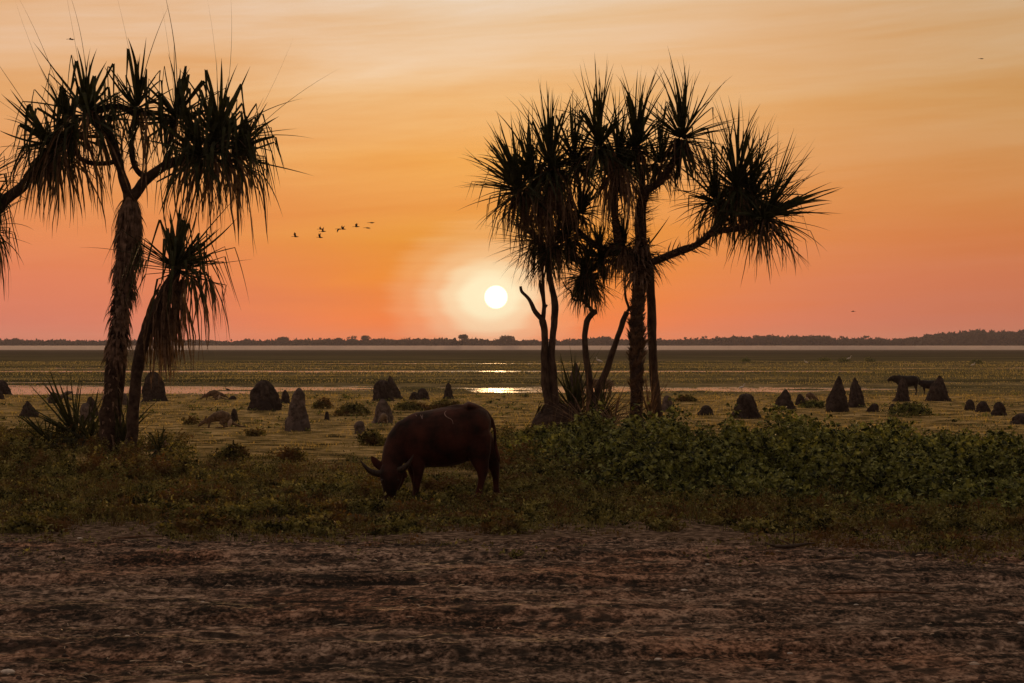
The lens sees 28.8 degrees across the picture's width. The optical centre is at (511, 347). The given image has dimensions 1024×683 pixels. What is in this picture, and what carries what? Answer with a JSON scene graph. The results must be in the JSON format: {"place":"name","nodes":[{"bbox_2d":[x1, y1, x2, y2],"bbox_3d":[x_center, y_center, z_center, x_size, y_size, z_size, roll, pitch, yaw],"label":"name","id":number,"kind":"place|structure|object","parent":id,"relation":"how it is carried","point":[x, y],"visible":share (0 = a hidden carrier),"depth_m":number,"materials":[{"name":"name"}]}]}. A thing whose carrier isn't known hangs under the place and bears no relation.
{"place":"outdoors","nodes":[
{"label":"outdoors","id":0,"kind":"place"},
{"bbox_2d":[0,363,960,394],"bbox_3d":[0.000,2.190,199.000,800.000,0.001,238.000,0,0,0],"label":"water","id":1,"kind":"structure","parent":0,"point":[41,389],"depth_m":105.33,"materials":[{"name":"grey liquid"}]},
{"bbox_2d":[0,360,1023,394],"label":"marsh reeds","id":2,"kind":"object","parent":1,"relation":"on","point":[615,364],"visible":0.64,"depth_m":160.65,"materials":[{"name":"plant"}]},
{"bbox_2d":[739,358,753,361],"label":"marsh shrub","id":3,"kind":"object","parent":1,"relation":"on","point":[745,360],"visible":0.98,"depth_m":282.02,"materials":[{"name":"green plant"}]},
{"bbox_2d":[834,357,848,361],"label":"marsh shrub","id":4,"kind":"object","parent":1,"relation":"on","point":[843,359],"visible":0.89,"depth_m":282.19,"materials":[{"name":"green plant"}]},
{"bbox_2d":[0,537,1023,682],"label":"dirt track","id":5,"kind":"structure","parent":0,"point":[441,653],"depth_m":15.53,"materials":[{"name":"soil"}]},
{"bbox_2d":[1,669,14,673],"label":"pale stone","id":6,"kind":"object","parent":5,"relation":"on","point":[8,671],"visible":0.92,"depth_m":12.76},
{"bbox_2d":[112,535,163,539],"bbox_3d":[-4.041,2.056,21.523,0.552,0.044,0.040,0,0,-3],"label":"stick","id":7,"kind":"object","parent":5,"relation":"on","point":[136,536],"visible":1,"depth_m":21.52,"materials":[{"name":"wood"}]},
{"bbox_2d":[0,537,1020,682],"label":"clods","id":8,"kind":"object","parent":5,"relation":"on","point":[12,642],"visible":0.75,"depth_m":15.72,"materials":[{"name":"soil"}]},
{"bbox_2d":[764,526,814,548],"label":"fallen branch","id":9,"kind":"object","parent":5,"relation":"on","point":[793,545],"visible":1,"depth_m":20.49,"materials":[{"name":"wood"}]},
{"bbox_2d":[817,556,850,560],"bbox_3d":[3.115,2.051,19.299,0.353,0.044,0.038,0,0,-18],"label":"stick","id":10,"kind":"object","parent":5,"relation":"on","point":[833,557],"visible":1,"depth_m":19.29,"materials":[{"name":"wood"}]},
{"bbox_2d":[825,590,934,593],"bbox_3d":[3.059,2.044,16.553,0.901,0.043,0.039,0,0,11],"label":"stick","id":11,"kind":"object","parent":5,"relation":"on","point":[865,592],"visible":1,"depth_m":16.56,"materials":[{"name":"wood"}]},
{"bbox_2d":[0,349,1023,557],"bbox_3d":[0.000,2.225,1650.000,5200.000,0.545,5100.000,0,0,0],"label":"ground","id":12,"kind":"structure","parent":0,"point":[708,534],"depth_m":90.98,"materials":[{"name":"plant"}]},
{"bbox_2d":[0,380,12,394],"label":"termite mound","id":13,"kind":"object","parent":12,"relation":"on","point":[5,389],"visible":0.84,"depth_m":90.11,"materials":[{"name":"soil"}]},
{"bbox_2d":[10,338,19,348],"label":"distant tree","id":14,"kind":"object","parent":12,"relation":"on","point":[14,340],"visible":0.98,"depth_m":1886.11,"materials":[{"name":"green plant"}]},
{"bbox_2d":[0,433,52,459],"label":"bush","id":15,"kind":"object","parent":12,"relation":"on","point":[32,441],"visible":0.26,"depth_m":37.30,"materials":[{"name":"green plant"}]},
{"bbox_2d":[19,401,38,417],"bbox_3d":[-14.613,1.894,60.284,0.752,0.559,0.733,0,0,39],"label":"termite mound","id":16,"kind":"object","parent":12,"relation":"on","point":[24,411],"visible":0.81,"depth_m":60.14,"materials":[{"name":"soil"}]},
{"bbox_2d":[18,414,71,450],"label":"pandanus seedling","id":17,"kind":"object","parent":12,"relation":"on","point":[31,423],"visible":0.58,"depth_m":39.83,"materials":[{"name":"green plant"}]},
{"bbox_2d":[0,87,107,296],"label":"pandanus palm","id":18,"kind":"object","parent":12,"relation":"on","point":[11,197],"visible":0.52,"depth_m":40.90,"materials":[{"name":"green plant"}]},
{"bbox_2d":[48,392,59,403],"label":"termite mound","id":19,"kind":"object","parent":12,"relation":"on","point":[49,401],"visible":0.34,"depth_m":74.17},
{"bbox_2d":[15,368,103,448],"bbox_3d":[-9.352,1.507,41.553,2.265,2.195,2.588,0,0,0],"label":"pandanus seedling","id":20,"kind":"object","parent":12,"relation":"on","point":[66,417],"visible":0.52,"depth_m":41.31,"materials":[{"name":"green plant"}]},
{"bbox_2d":[47,391,71,400],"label":"fallen log","id":21,"kind":"object","parent":12,"relation":"on","point":[61,395],"visible":0.33,"depth_m":78.95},
{"bbox_2d":[49,388,98,450],"bbox_3d":[-8.601,1.698,40.630,1.865,1.761,1.610,0,0,-42],"label":"pandanus seedling","id":22,"kind":"object","parent":12,"relation":"on","point":[93,426],"visible":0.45,"depth_m":40.66,"materials":[{"name":"green plant"}]},
{"bbox_2d":[79,403,92,422],"bbox_3d":[-11.888,1.848,55.440,0.506,0.612,0.385,0,0,0],"label":"termite mound","id":23,"kind":"object","parent":12,"relation":"on","point":[84,408],"visible":0.42,"depth_m":55.31,"materials":[{"name":"soil"}]},
{"bbox_2d":[86,396,97,415],"bbox_3d":[-12.677,1.831,60.192,0.489,0.688,0.412,0,0,0],"label":"termite mound","id":24,"kind":"object","parent":12,"relation":"on","point":[92,402],"visible":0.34,"depth_m":60.09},
{"bbox_2d":[123,393,128,404],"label":"termite mound","id":25,"kind":"object","parent":12,"relation":"on","point":[125,398],"visible":0.46,"depth_m":72.09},
{"bbox_2d":[99,394,161,446],"bbox_3d":[-7.571,1.510,39.993,1.494,1.520,1.267,0,0,45],"label":"pandanus seedling","id":26,"kind":"object","parent":12,"relation":"on","point":[122,429],"visible":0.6,"depth_m":39.84,"materials":[{"name":"green plant"}]},
{"bbox_2d":[140,371,167,401],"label":"termite mound","id":27,"kind":"object","parent":12,"relation":"on","point":[149,393],"visible":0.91,"depth_m":76.91,"materials":[{"name":"soil"}]},
{"bbox_2d":[0,0,330,452],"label":"pandanus palm","id":28,"kind":"object","parent":12,"relation":"on","point":[196,160],"visible":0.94,"depth_m":39.87,"materials":[{"name":"green plant"}]},
{"bbox_2d":[82,165,250,451],"bbox_3d":[-6.724,-0.732,38.978,2.656,5.921,3.056,0,0,-44],"label":"pandanus palm","id":29,"kind":"object","parent":12,"relation":"on","point":[164,321],"visible":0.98,"depth_m":38.88,"materials":[{"name":"green plant"}]},
{"bbox_2d":[146,426,188,460],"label":"pandanus seedling","id":30,"kind":"object","parent":12,"relation":"on","point":[159,446],"visible":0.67,"depth_m":37.03,"materials":[{"name":"green plant"}]},
{"bbox_2d":[178,415,200,424],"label":"bush","id":31,"kind":"object","parent":12,"relation":"on","point":[191,420],"visible":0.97,"depth_m":54.36,"materials":[{"name":"green plant"}]},
{"bbox_2d":[200,390,229,399],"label":"wallaby","id":32,"kind":"object","parent":12,"relation":"on","point":[214,393],"visible":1,"depth_m":77.95,"materials":[{"name":"fur"}]},
{"bbox_2d":[198,410,248,427],"bbox_3d":[-7.505,1.870,51.751,1.327,0.469,0.278,0,0,0],"label":"wallaby","id":33,"kind":"object","parent":12,"relation":"on","point":[222,417],"visible":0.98,"depth_m":51.68,"materials":[{"name":"fur"}]},
{"bbox_2d":[211,440,250,461],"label":"bush","id":34,"kind":"object","parent":12,"relation":"on","point":[241,450],"visible":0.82,"depth_m":36.98,"materials":[{"name":"green plant"}]},
{"bbox_2d":[230,409,238,420],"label":"termite mound","id":35,"kind":"object","parent":12,"relation":"on","point":[234,415],"visible":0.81,"depth_m":56.51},
{"bbox_2d":[243,427,266,436],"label":"bush","id":36,"kind":"object","parent":12,"relation":"on","point":[255,432],"visible":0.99,"depth_m":47.06,"materials":[{"name":"green plant"}]},
{"bbox_2d":[247,380,282,410],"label":"termite mound","id":37,"kind":"object","parent":12,"relation":"on","point":[264,395],"visible":0.96,"depth_m":66.16,"materials":[{"name":"soil"}]},
{"bbox_2d":[276,336,288,348],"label":"distant tree","id":38,"kind":"object","parent":12,"relation":"on","point":[283,339],"visible":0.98,"depth_m":1885.79,"materials":[{"name":"green plant"}]},
{"bbox_2d":[281,390,289,402],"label":"termite mound","id":39,"kind":"object","parent":12,"relation":"on","point":[285,397],"visible":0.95,"depth_m":73.61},
{"bbox_2d":[275,444,308,461],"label":"bush","id":40,"kind":"object","parent":12,"relation":"on","point":[294,452],"visible":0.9,"depth_m":36.98,"materials":[{"name":"green plant"}]},
{"bbox_2d":[284,388,310,430],"bbox_3d":[-5.388,1.586,50.130,0.802,1.148,0.660,0,0,0],"label":"termite mound","id":41,"kind":"object","parent":12,"relation":"on","point":[297,418],"visible":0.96,"depth_m":50.02,"materials":[{"name":"soil"}]},
{"bbox_2d":[311,397,336,408],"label":"bush","id":42,"kind":"object","parent":12,"relation":"on","point":[322,404],"visible":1,"depth_m":67.77,"materials":[{"name":"green plant"}]},
{"bbox_2d":[324,411,329,419],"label":"termite mound","id":43,"kind":"object","parent":12,"relation":"on","point":[326,416],"visible":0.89,"depth_m":58.41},
{"bbox_2d":[333,338,342,348],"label":"distant tree","id":44,"kind":"object","parent":12,"relation":"on","point":[338,339],"visible":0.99,"depth_m":1887.13,"materials":[{"name":"green plant"}]},
{"bbox_2d":[332,402,372,415],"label":"bush","id":45,"kind":"object","parent":12,"relation":"on","point":[346,409],"visible":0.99,"depth_m":61.32,"materials":[{"name":"green plant"}]},
{"bbox_2d":[354,421,364,433],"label":"termite mound","id":46,"kind":"object","parent":12,"relation":"on","point":[359,426],"visible":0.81,"depth_m":47.96,"materials":[{"name":"soil"}]},
{"bbox_2d":[361,335,371,339],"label":"distant tree","id":47,"kind":"object","parent":12,"relation":"on","point":[364,337],"visible":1,"depth_m":1886.95,"materials":[{"name":"green plant"}]},
{"bbox_2d":[352,428,385,444],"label":"bush","id":48,"kind":"object","parent":12,"relation":"on","point":[372,437],"visible":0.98,"depth_m":42.75,"materials":[{"name":"green plant"}]},
{"bbox_2d":[372,399,393,422],"bbox_3d":[-3.568,1.780,54.882,0.710,0.731,0.511,0,0,0],"label":"termite mound","id":49,"kind":"object","parent":12,"relation":"on","point":[382,406],"visible":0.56,"depth_m":54.78,"materials":[{"name":"soil"}]},
{"bbox_2d":[372,380,394,400],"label":"termite mound","id":50,"kind":"object","parent":12,"relation":"on","point":[381,389],"visible":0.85,"depth_m":76.33,"materials":[{"name":"soil"}]},
{"bbox_2d":[377,413,389,423],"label":"mound","id":51,"kind":"object","parent":12,"relation":"on","point":[383,417],"visible":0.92,"depth_m":53.84,"materials":[{"name":"soil"}]},
{"bbox_2d":[388,376,402,398],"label":"termite mound","id":52,"kind":"object","parent":12,"relation":"on","point":[395,390],"visible":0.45,"depth_m":79.82,"materials":[{"name":"soil"}]},
{"bbox_2d":[393,400,432,410],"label":"bush","id":53,"kind":"object","parent":12,"relation":"on","point":[410,406],"visible":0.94,"depth_m":65.94,"materials":[{"name":"green plant"}]},
{"bbox_2d":[409,392,420,399],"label":"termite mound","id":54,"kind":"object","parent":12,"relation":"on","point":[413,395],"visible":0.9,"depth_m":78.62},
{"bbox_2d":[417,388,429,399],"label":"termite mound","id":55,"kind":"object","parent":12,"relation":"on","point":[422,393],"visible":0.69,"depth_m":79.81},
{"bbox_2d":[420,338,429,348],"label":"distant tree","id":56,"kind":"object","parent":12,"relation":"on","point":[424,340],"visible":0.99,"depth_m":1886.93,"materials":[{"name":"green plant"}]},
{"bbox_2d":[360,401,499,500],"bbox_3d":[-1.134,1.443,27.855,1.954,1.369,0.749,0,0,0],"label":"water buffalo","id":57,"kind":"object","parent":12,"relation":"on","point":[416,443],"visible":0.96,"depth_m":27.64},
{"bbox_2d":[426,397,463,408],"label":"bush","id":58,"kind":"object","parent":12,"relation":"on","point":[445,402],"visible":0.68,"depth_m":66.81,"materials":[{"name":"green plant"}]},
{"bbox_2d":[443,383,453,398],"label":"termite mound","id":59,"kind":"object","parent":12,"relation":"on","point":[448,391],"visible":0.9,"depth_m":80.45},
{"bbox_2d":[458,334,467,348],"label":"distant tree","id":60,"kind":"object","parent":12,"relation":"on","point":[462,337],"visible":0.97,"depth_m":1886.72,"materials":[{"name":"green plant"}]},
{"bbox_2d":[499,335,514,348],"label":"distant tree","id":61,"kind":"object","parent":12,"relation":"on","point":[505,337],"visible":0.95,"depth_m":1885.50,"materials":[{"name":"green plant"}]},
{"bbox_2d":[0,417,1023,535],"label":"weed clumps","id":62,"kind":"object","parent":12,"relation":"on","point":[509,523],"visible":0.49,"depth_m":26.53,"materials":[{"name":"green plant"}]},
{"bbox_2d":[0,447,1023,568],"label":"ground weeds","id":63,"kind":"object","parent":12,"relation":"on","point":[961,540],"visible":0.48,"depth_m":24.61,"materials":[{"name":"green plant"}]},
{"bbox_2d":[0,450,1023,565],"bbox_3d":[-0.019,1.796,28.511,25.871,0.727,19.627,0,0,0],"label":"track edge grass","id":64,"kind":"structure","parent":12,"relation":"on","point":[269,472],"depth_m":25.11,"materials":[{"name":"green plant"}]},
{"bbox_2d":[0,329,1023,348],"bbox_3d":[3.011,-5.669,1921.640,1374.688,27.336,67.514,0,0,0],"label":"forest","id":65,"kind":"object","parent":12,"relation":"on","point":[1002,339],"visible":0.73,"depth_m":1897.67,"materials":[{"name":"green plant"}]},
{"bbox_2d":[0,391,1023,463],"bbox_3d":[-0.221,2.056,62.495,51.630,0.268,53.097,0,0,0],"label":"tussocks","id":66,"kind":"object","parent":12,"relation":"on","point":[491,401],"visible":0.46,"depth_m":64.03,"materials":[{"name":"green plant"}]},
{"bbox_2d":[531,400,580,428],"bbox_3d":[1.160,1.836,50.528,1.394,1.001,1.336,0,0,0],"label":"root mound","id":67,"kind":"object","parent":12,"relation":"on","point":[544,414],"visible":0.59,"depth_m":50.12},
{"bbox_2d":[487,198,575,407],"bbox_3d":[0.551,-1.176,50.674,2.660,5.881,2.543,0,0,-27],"label":"slender palm","id":68,"kind":"object","parent":67,"relation":"on","point":[545,382],"visible":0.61,"depth_m":50.45,"materials":[{"name":"green plant"}]},
{"bbox_2d":[504,198,596,407],"bbox_3d":[0.875,-1.096,50.177,2.383,5.594,2.279,0,0,21],"label":"slender palm","id":69,"kind":"object","parent":67,"relation":"on","point":[548,272],"visible":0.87,"depth_m":50.38,"materials":[{"name":"green plant"}]},
{"bbox_2d":[525,344,621,423],"bbox_3d":[1.620,1.181,51.456,2.879,2.536,2.650,0,0,0],"label":"pandanus seedling","id":70,"kind":"object","parent":12,"relation":"on","point":[577,394],"visible":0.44,"depth_m":51.35,"materials":[{"name":"green plant"}]},
{"bbox_2d":[569,363,585,394],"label":"termite mound","id":71,"kind":"object","parent":12,"relation":"on","point":[571,375],"visible":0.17,"depth_m":85.77,"materials":[{"name":"soil"}]},
{"bbox_2d":[542,224,624,415],"bbox_3d":[1.822,-0.727,50.428,2.350,4.950,2.474,0,0,-39],"label":"slender palm","id":72,"kind":"object","parent":12,"relation":"on","point":[590,289],"visible":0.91,"depth_m":50.37,"materials":[{"name":"green plant"}]},
{"bbox_2d":[538,358,642,427],"bbox_3d":[1.825,1.528,47.919,2.845,2.676,2.817,0,0,0],"label":"pandanus seedling","id":73,"kind":"object","parent":12,"relation":"on","point":[588,400],"visible":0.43,"depth_m":47.83,"materials":[{"name":"green plant"}]},
{"bbox_2d":[584,379,613,397],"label":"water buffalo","id":74,"kind":"object","parent":12,"relation":"on","point":[609,381],"visible":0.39,"depth_m":82.85,"materials":[{"name":"fur"}]},
{"bbox_2d":[574,376,630,419],"bbox_3d":[2.412,1.630,49.868,1.906,1.815,1.770,0,0,0],"label":"pandanus seedling","id":75,"kind":"object","parent":12,"relation":"on","point":[601,400],"visible":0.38,"depth_m":49.98,"materials":[{"name":"green plant"}]},
{"bbox_2d":[601,336,611,348],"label":"distant tree","id":76,"kind":"object","parent":12,"relation":"on","point":[606,339],"visible":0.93,"depth_m":1886.70,"materials":[{"name":"green plant"}]},
{"bbox_2d":[591,281,629,411],"bbox_3d":[2.459,-0.118,50.494,1.079,3.585,0.208,0,0,0],"label":"pandanus trunk","id":77,"kind":"object","parent":12,"relation":"on","point":[609,361],"visible":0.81,"depth_m":50.44,"materials":[{"name":"brown plant"}]},
{"bbox_2d":[579,372,661,424],"bbox_3d":[2.310,1.483,48.386,2.039,1.976,2.094,0,0,31],"label":"pandanus seedling","id":78,"kind":"object","parent":12,"relation":"on","point":[616,406],"visible":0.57,"depth_m":48.58,"materials":[{"name":"green plant"}]},
{"bbox_2d":[458,49,843,425],"bbox_3d":[3.306,-2.692,49.817,9.623,9.726,4.472,0,0,0],"label":"pandanus palm","id":79,"kind":"object","parent":12,"relation":"on","point":[742,193],"visible":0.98,"depth_m":49.78,"materials":[{"name":"green plant"}]},
{"bbox_2d":[627,216,674,421],"bbox_3d":[3.414,-0.592,51.139,1.808,5.560,1.842,0,0,41],"label":"pandanus palm","id":80,"kind":"object","parent":12,"relation":"on","point":[651,320],"visible":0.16,"depth_m":51.10,"materials":[{"name":"brown plant"}]},
{"bbox_2d":[632,363,671,417],"bbox_3d":[3.404,1.054,49.441,1.401,1.589,1.553,0,0,0],"label":"pandanus seedling","id":81,"kind":"object","parent":12,"relation":"on","point":[649,407],"visible":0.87,"depth_m":49.51,"materials":[{"name":"green plant"}]},
{"bbox_2d":[662,395,672,411],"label":"termite mound","id":82,"kind":"object","parent":12,"relation":"on","point":[666,403],"visible":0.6,"depth_m":64.15,"materials":[{"name":"soil"}]},
{"bbox_2d":[675,394,698,401],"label":"bush","id":83,"kind":"object","parent":12,"relation":"on","point":[686,397],"visible":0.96,"depth_m":77.26,"materials":[{"name":"green plant"}]},
{"bbox_2d":[696,405,713,414],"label":"termite mound","id":84,"kind":"object","parent":12,"relation":"on","point":[706,409],"visible":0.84,"depth_m":61.50,"materials":[{"name":"soil"}]},
{"bbox_2d":[729,393,761,418],"bbox_3d":[6.909,1.762,58.945,1.105,0.804,0.892,0,0,0],"label":"termite mound","id":85,"kind":"object","parent":12,"relation":"on","point":[747,405],"visible":0.85,"depth_m":58.73,"materials":[{"name":"soil"}]},
{"bbox_2d":[753,335,765,348],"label":"distant tree","id":86,"kind":"object","parent":12,"relation":"on","point":[758,337],"visible":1,"depth_m":1886.36,"materials":[{"name":"green plant"}]},
{"bbox_2d":[497,389,1023,512],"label":"shrub thicket","id":87,"kind":"object","parent":12,"relation":"on","point":[787,450],"visible":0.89,"depth_m":29.96,"materials":[{"name":"green plant"}]},
{"bbox_2d":[774,389,796,409],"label":"termite mound","id":88,"kind":"object","parent":12,"relation":"on","point":[783,398],"visible":0.66,"depth_m":66.24,"materials":[{"name":"soil"}]},
{"bbox_2d":[795,394,804,404],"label":"termite mound","id":89,"kind":"object","parent":12,"relation":"on","point":[800,397],"visible":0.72,"depth_m":72.62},
{"bbox_2d":[798,398,825,407],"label":"bush","id":90,"kind":"object","parent":12,"relation":"on","point":[811,404],"visible":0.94,"depth_m":67.73,"materials":[{"name":"green plant"}]},
{"bbox_2d":[805,392,818,400],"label":"wallaby","id":91,"kind":"object","parent":12,"relation":"on","point":[810,395],"visible":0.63,"depth_m":76.72,"materials":[{"name":"fur"}]},
{"bbox_2d":[809,336,821,348],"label":"distant tree","id":92,"kind":"object","parent":12,"relation":"on","point":[816,338],"visible":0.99,"depth_m":1886.89,"materials":[{"name":"green plant"}]},
{"bbox_2d":[825,376,848,411],"bbox_3d":[10.387,1.510,63.524,0.826,1.221,0.663,0,0,0],"label":"termite mound","id":93,"kind":"object","parent":12,"relation":"on","point":[836,400],"visible":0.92,"depth_m":63.36,"materials":[{"name":"soil"}]},
{"bbox_2d":[848,377,864,407],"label":"termite mound","id":94,"kind":"object","parent":12,"relation":"on","point":[856,398],"visible":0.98,"depth_m":69.25,"materials":[{"name":"soil"}]},
{"bbox_2d":[863,357,875,361],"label":"marsh shrub","id":95,"kind":"object","parent":12,"relation":"on","point":[869,360],"visible":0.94,"depth_m":282.14,"materials":[{"name":"green plant"}]},
{"bbox_2d":[866,403,878,411],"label":"termite mound","id":96,"kind":"object","parent":12,"relation":"on","point":[874,407],"visible":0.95,"depth_m":63.38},
{"bbox_2d":[874,337,881,348],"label":"distant tree","id":97,"kind":"object","parent":12,"relation":"on","point":[876,339],"visible":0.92,"depth_m":1887.88,"materials":[{"name":"green plant"}]},
{"bbox_2d":[892,377,909,401],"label":"termite mound","id":98,"kind":"object","parent":12,"relation":"on","point":[902,393],"visible":0.94,"depth_m":76.32,"materials":[{"name":"soil"}]},
{"bbox_2d":[887,375,919,394],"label":"water buffalo","id":99,"kind":"object","parent":12,"relation":"on","point":[912,380],"visible":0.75,"depth_m":86.27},
{"bbox_2d":[905,337,911,344],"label":"distant tree","id":100,"kind":"object","parent":12,"relation":"on","point":[907,340],"visible":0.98,"depth_m":1886.37,"materials":[{"name":"green plant"}]},
{"bbox_2d":[885,399,934,416],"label":"bush","id":101,"kind":"object","parent":12,"relation":"on","point":[909,408],"visible":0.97,"depth_m":60.59,"materials":[{"name":"green plant"}]},
{"bbox_2d":[918,380,934,394],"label":"water buffalo","id":102,"kind":"object","parent":12,"relation":"on","point":[924,384],"visible":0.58,"depth_m":87.01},
{"bbox_2d":[924,375,950,400],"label":"termite mound","id":103,"kind":"object","parent":12,"relation":"on","point":[938,391],"visible":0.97,"depth_m":76.31,"materials":[{"name":"soil"}]},
{"bbox_2d":[964,399,974,409],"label":"termite mound","id":104,"kind":"object","parent":12,"relation":"on","point":[970,405],"visible":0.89,"depth_m":66.18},
{"bbox_2d":[966,358,982,363],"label":"marsh shrub","id":105,"kind":"object","parent":12,"relation":"on","point":[976,361],"visible":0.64,"depth_m":261.05,"materials":[{"name":"green plant"}]},
{"bbox_2d":[975,401,990,411],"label":"termite mound","id":106,"kind":"object","parent":12,"relation":"on","point":[981,406],"visible":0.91,"depth_m":64.13,"materials":[{"name":"soil"}]},
{"bbox_2d":[991,402,1006,415],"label":"termite mound","id":107,"kind":"object","parent":12,"relation":"on","point":[999,408],"visible":0.9,"depth_m":60.80,"materials":[{"name":"soil"}]},
{"bbox_2d":[1010,413,1023,424],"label":"termite mound","id":108,"kind":"object","parent":12,"relation":"on","point":[1017,419],"visible":0.91,"depth_m":53.88,"materials":[{"name":"soil"}]},
{"bbox_2d":[0,0,1023,341],"label":"sky","id":109,"kind":"structure","parent":0,"point":[897,106],"materials":[{"name":"orange"}]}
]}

